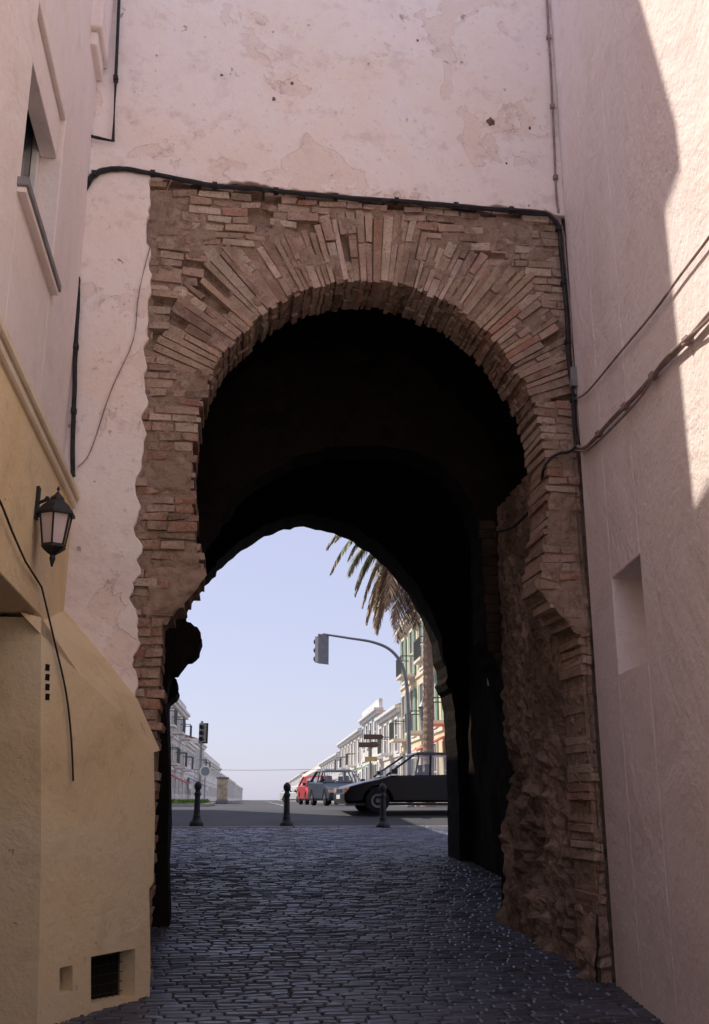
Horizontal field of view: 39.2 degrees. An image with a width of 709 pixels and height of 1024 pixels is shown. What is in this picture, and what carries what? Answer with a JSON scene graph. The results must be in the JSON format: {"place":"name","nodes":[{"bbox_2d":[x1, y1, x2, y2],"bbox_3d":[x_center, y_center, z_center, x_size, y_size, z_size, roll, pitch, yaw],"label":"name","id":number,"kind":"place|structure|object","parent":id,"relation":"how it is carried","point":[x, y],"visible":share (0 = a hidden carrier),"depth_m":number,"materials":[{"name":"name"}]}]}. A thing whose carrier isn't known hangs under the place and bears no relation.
{"place":"outdoors","nodes":[
{"label":"outdoors","id":0,"kind":"place"},
{"bbox_2d":[210,800,249,802],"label":"pavement","id":1,"kind":"structure","parent":0,"point":[231,801],"depth_m":143.31,"materials":[{"name":"grey concrete"}]},
{"bbox_2d":[176,527,406,799],"label":"sky","id":2,"kind":"structure","parent":0,"point":[271,712],"materials":[{"name":"blue"}]},
{"bbox_2d":[172,800,447,827],"bbox_3d":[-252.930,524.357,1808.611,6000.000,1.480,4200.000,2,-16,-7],"label":"ground","id":3,"kind":"structure","parent":0,"point":[253,813],"depth_m":24.10,"materials":[{"name":"grey asphalt"}]},
{"bbox_2d":[0,0,113,620],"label":"pink townhouse","id":4,"kind":"structure","parent":3,"relation":"on","point":[54,58],"depth_m":7.09,"materials":[{"name":"white paint"}]},
{"bbox_2d":[0,500,73,780],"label":"hanging cable","id":5,"kind":"object","parent":4,"relation":"attached to","point":[26,563],"visible":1,"depth_m":6.98,"materials":[{"name":"black rubber"}]},
{"bbox_2d":[17,20,60,295],"bbox_3d":[-2.330,-2.565,7.107,0.370,1.520,1.400,2,-16,-7],"label":"window","id":6,"kind":"structure","parent":4,"relation":"in","point":[43,119],"depth_m":7.28,"materials":[{"name":"white paint"}]},
{"bbox_2d":[34,486,74,566],"bbox_3d":[-2.024,0.096,6.726,0.273,0.561,0.234,12,-20,-36],"label":"wall lantern","id":7,"kind":"object","parent":4,"relation":"attached to","point":[54,513],"depth_m":6.67,"materials":[{"name":"black metal"}]},
{"bbox_2d":[0,611,159,1023],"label":"splayed buttress","id":8,"kind":"structure","parent":3,"relation":"on","point":[76,868],"depth_m":6.95,"materials":[{"name":"beige paint"}]},
{"bbox_2d":[45,664,49,699],"bbox_3d":[-2.141,1.185,6.931,0.016,0.245,0.059,-9,-18,27],"label":"air brick","id":9,"kind":"object","parent":8,"relation":"attached to","point":[47,678],"visible":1,"depth_m":6.93,"materials":[{"name":"black"}]},
{"bbox_2d":[170,698,193,799],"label":"corner house","id":10,"kind":"structure","parent":3,"relation":"on","point":[180,715],"depth_m":68.80,"materials":[{"name":"white paint"}]},
{"bbox_2d":[172,798,214,806],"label":"grass verge","id":11,"kind":"object","parent":3,"relation":"on","point":[189,803],"depth_m":33.82,"materials":[{"name":"plant"}]},
{"bbox_2d":[198,721,207,782],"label":"traffic light","id":12,"kind":"object","parent":11,"relation":"on","point":[203,733],"visible":0.77,"depth_m":48.19,"materials":[{"name":"grey metal"}]},
{"bbox_2d":[199,763,210,798],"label":"round traffic sign","id":13,"kind":"object","parent":11,"relation":"on","point":[205,770],"visible":0.93,"depth_m":44.94,"materials":[{"name":"grey metal"}]},
{"bbox_2d":[183,741,207,799],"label":"white house","id":14,"kind":"structure","parent":3,"relation":"on","point":[191,748],"depth_m":81.16,"materials":[{"name":"paint"}]},
{"bbox_2d":[189,781,202,825],"bbox_3d":[-3.426,6.362,21.689,0.292,0.960,0.300,2,-16,-7],"label":"bollard","id":15,"kind":"object","parent":3,"relation":"on","point":[196,820],"visible":0.98,"depth_m":21.61,"materials":[{"name":"black metal"}]},
{"bbox_2d":[185,734,210,799],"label":"white house","id":16,"kind":"structure","parent":3,"relation":"on","point":[197,744],"depth_m":92.34,"materials":[{"name":"paint"}]},
{"bbox_2d":[202,751,221,800],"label":"white house","id":17,"kind":"structure","parent":3,"relation":"on","point":[211,782],"depth_m":119.04,"materials":[{"name":"paint"}]},
{"bbox_2d":[216,777,228,803],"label":"advertising column","id":18,"kind":"structure","parent":3,"relation":"on","point":[222,790],"depth_m":66.92,"materials":[{"name":"grey metal"}]},
{"bbox_2d":[220,773,235,800],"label":"white house","id":19,"kind":"structure","parent":3,"relation":"on","point":[231,784],"depth_m":193.59,"materials":[{"name":"paint"}]},
{"bbox_2d":[234,784,242,800],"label":"white house","id":20,"kind":"structure","parent":3,"relation":"on","point":[238,790],"depth_m":250.41,"materials":[{"name":"paint"}]},
{"bbox_2d":[280,782,292,825],"bbox_3d":[-1.474,6.382,21.683,0.292,0.960,0.300,2,-16,-7],"label":"bollard","id":21,"kind":"object","parent":3,"relation":"on","point":[286,820],"visible":0.97,"depth_m":21.62,"materials":[{"name":"black metal"}]},
{"bbox_2d":[280,786,298,802],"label":"white parked car","id":22,"kind":"object","parent":3,"relation":"on","point":[293,795],"visible":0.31,"depth_m":91.19,"materials":[{"name":"paint"}]},
{"bbox_2d":[288,770,309,790],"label":"white house","id":23,"kind":"structure","parent":3,"relation":"on","point":[294,781],"depth_m":224.98,"materials":[{"name":"paint"}]},
{"bbox_2d":[172,826,447,827],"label":"stone kerb","id":24,"kind":"structure","parent":3,"relation":"on","point":[297,826],"depth_m":21.43,"materials":[{"name":"stone"}]},
{"bbox_2d":[300,765,319,783],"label":"white house","id":25,"kind":"structure","parent":3,"relation":"on","point":[314,770],"depth_m":152.06,"materials":[{"name":"paint"}]},
{"bbox_2d":[297,775,337,804],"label":"red parked car","id":26,"kind":"object","parent":3,"relation":"on","point":[302,793],"visible":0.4,"depth_m":50.30,"materials":[{"name":"paint"}]},
{"bbox_2d":[318,752,338,780],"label":"white house","id":27,"kind":"structure","parent":3,"relation":"on","point":[327,763],"depth_m":111.91,"materials":[{"name":"paint"}]},
{"bbox_2d":[308,769,364,805],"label":"slate parked car","id":28,"kind":"object","parent":3,"relation":"on","point":[323,788],"visible":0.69,"depth_m":40.70,"materials":[{"name":"paint"}]},
{"bbox_2d":[64,0,615,982],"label":"gate tower","id":29,"kind":"structure","parent":3,"relation":"on","point":[386,386],"depth_m":9.72,"materials":[{"name":"brick"}]},
{"bbox_2d":[91,0,120,141],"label":"cable","id":30,"kind":"object","parent":29,"relation":"attached to","point":[115,78],"visible":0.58,"depth_m":9.53,"materials":[{"name":"black rubber"}]},
{"bbox_2d":[77,180,171,466],"bbox_3d":[-2.027,-1.759,8.893,0.656,2.897,0.010,2,-16,-7],"label":"thin wire","id":31,"kind":"object","parent":29,"relation":"attached to","point":[135,327],"visible":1,"depth_m":8.86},
{"bbox_2d":[87,169,546,216],"bbox_3d":[-0.315,-2.938,9.469,4.447,0.408,0.026,2,-16,-7],"label":"power cable","id":32,"kind":"object","parent":29,"relation":"attached to","point":[266,191],"visible":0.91,"depth_m":9.48,"materials":[{"name":"black rubber"}]},
{"bbox_2d":[70,166,579,476],"bbox_3d":[-0.238,-1.682,9.117,4.655,3.055,0.068,2,-16,-7],"label":"power cable","id":33,"kind":"object","parent":29,"relation":"attached to","point":[563,283],"visible":0.94,"depth_m":9.37,"materials":[{"name":"black rubber"}]},
{"bbox_2d":[479,445,576,533],"bbox_3d":[1.723,-0.107,10.263,0.336,0.353,2.586,2,-16,-7],"label":"passage cable","id":34,"kind":"object","parent":29,"relation":"attached to","point":[542,475],"visible":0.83,"depth_m":9.19,"materials":[{"name":"black rubber"}]},
{"bbox_2d":[546,0,559,212],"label":"corner cable","id":35,"kind":"object","parent":29,"relation":"attached to","point":[552,108],"visible":1,"depth_m":10.13,"materials":[{"name":"grey rubber"}]},
{"bbox_2d":[334,727,361,782],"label":"white house","id":36,"kind":"structure","parent":3,"relation":"on","point":[350,753],"depth_m":86.18,"materials":[{"name":"paint"}]},
{"bbox_2d":[313,633,414,806],"bbox_3d":[0.286,6.732,32.246,3.273,5.593,0.509,2,-16,-7],"label":"mast traffic light","id":37,"kind":"object","parent":3,"relation":"on","point":[321,648],"visible":0.84,"depth_m":32.60,"materials":[{"name":"grey metal"}]},
{"bbox_2d":[348,698,385,780],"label":"white house","id":38,"kind":"structure","parent":3,"relation":"on","point":[372,712],"depth_m":71.37,"materials":[{"name":"paint"}]},
{"bbox_2d":[359,730,383,778],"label":"direction sign","id":39,"kind":"object","parent":3,"relation":"on","point":[369,736],"visible":0.88,"depth_m":44.29,"materials":[{"name":"brown wood"}]},
{"bbox_2d":[326,534,435,806],"bbox_3d":[2.552,3.771,35.569,7.224,13.142,7.312,2,-16,-7],"label":"palm tree","id":40,"kind":"object","parent":3,"relation":"on","point":[387,586],"visible":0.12,"depth_m":35.57,"materials":[{"name":"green plant"}]},
{"bbox_2d":[368,703,401,776],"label":"white house","id":41,"kind":"structure","parent":3,"relation":"on","point":[388,753],"depth_m":60.76,"materials":[{"name":"paint"}]},
{"bbox_2d":[333,752,447,813],"bbox_3d":[1.778,6.838,25.139,4.442,1.461,1.840,3,-16,-10],"label":"dark estate car","id":42,"kind":"object","parent":3,"relation":"on","point":[420,785],"visible":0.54,"depth_m":24.25,"materials":[{"name":"paint"}]},
{"bbox_2d":[389,611,445,774],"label":"yellow apartment house","id":43,"kind":"structure","parent":3,"relation":"on","point":[411,650],"depth_m":51.12,"materials":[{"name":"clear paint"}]},
{"bbox_2d":[418,699,422,740],"bbox_3d":[2.622,9.070,37.656,0.380,3.950,0.400,2,-16,-7],"label":"street lamp","id":44,"kind":"object","parent":43,"relation":"attached to","point":[420,706],"visible":0.27,"depth_m":37.95,"materials":[{"name":"grey metal"}]},
{"bbox_2d":[550,0,708,1023],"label":"whitewashed house","id":45,"kind":"structure","parent":3,"relation":"on","point":[632,83],"depth_m":7.01,"materials":[{"name":"white paint"}]},
{"bbox_2d":[550,213,579,439],"bbox_3d":[2.001,-1.776,9.461,0.197,2.421,0.019,2,-16,-7],"label":"phone cable","id":46,"kind":"object","parent":45,"relation":"attached to","point":[566,270],"visible":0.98,"depth_m":9.52,"materials":[{"name":"black rubber"}]},
{"bbox_2d":[569,367,577,393],"bbox_3d":[2.057,-1.219,9.281,0.100,0.255,0.088,2,-16,-7],"label":"junction box","id":47,"kind":"object","parent":45,"relation":"attached to","point":[573,382],"visible":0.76,"depth_m":9.25,"materials":[{"name":"grey metal"}]},
{"bbox_2d":[575,235,708,398],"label":"wall cable","id":48,"kind":"object","parent":45,"relation":"attached to","point":[657,306],"depth_m":6.72,"materials":[{"name":"grey rubber"}]},
{"bbox_2d":[576,311,708,449],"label":"wall cable","id":49,"kind":"object","parent":45,"relation":"attached to","point":[624,406],"depth_m":7.05,"materials":[{"name":"grey rubber"}]},
{"bbox_2d":[577,317,708,451],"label":"wall cable","id":50,"kind":"object","parent":45,"relation":"attached to","point":[695,331],"depth_m":6.73,"materials":[{"name":"grey rubber"}]},
{"bbox_2d":[55,827,663,1023],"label":"cobblestone street","id":51,"kind":"structure","parent":0,"point":[336,925],"depth_m":9.24,"materials":[{"name":"stone"}]},
{"bbox_2d":[376,783,389,827],"bbox_3d":[0.620,6.402,21.677,0.292,0.960,0.300,2,-16,-7],"label":"bollard","id":52,"kind":"object","parent":51,"relation":"on","point":[383,822],"visible":0.98,"depth_m":21.61,"materials":[{"name":"black metal"}]},
{"bbox_2d":[278,800,447,806],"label":"pavement","id":53,"kind":"structure","parent":0,"point":[392,802],"depth_m":38.62,"materials":[{"name":"grey concrete"}]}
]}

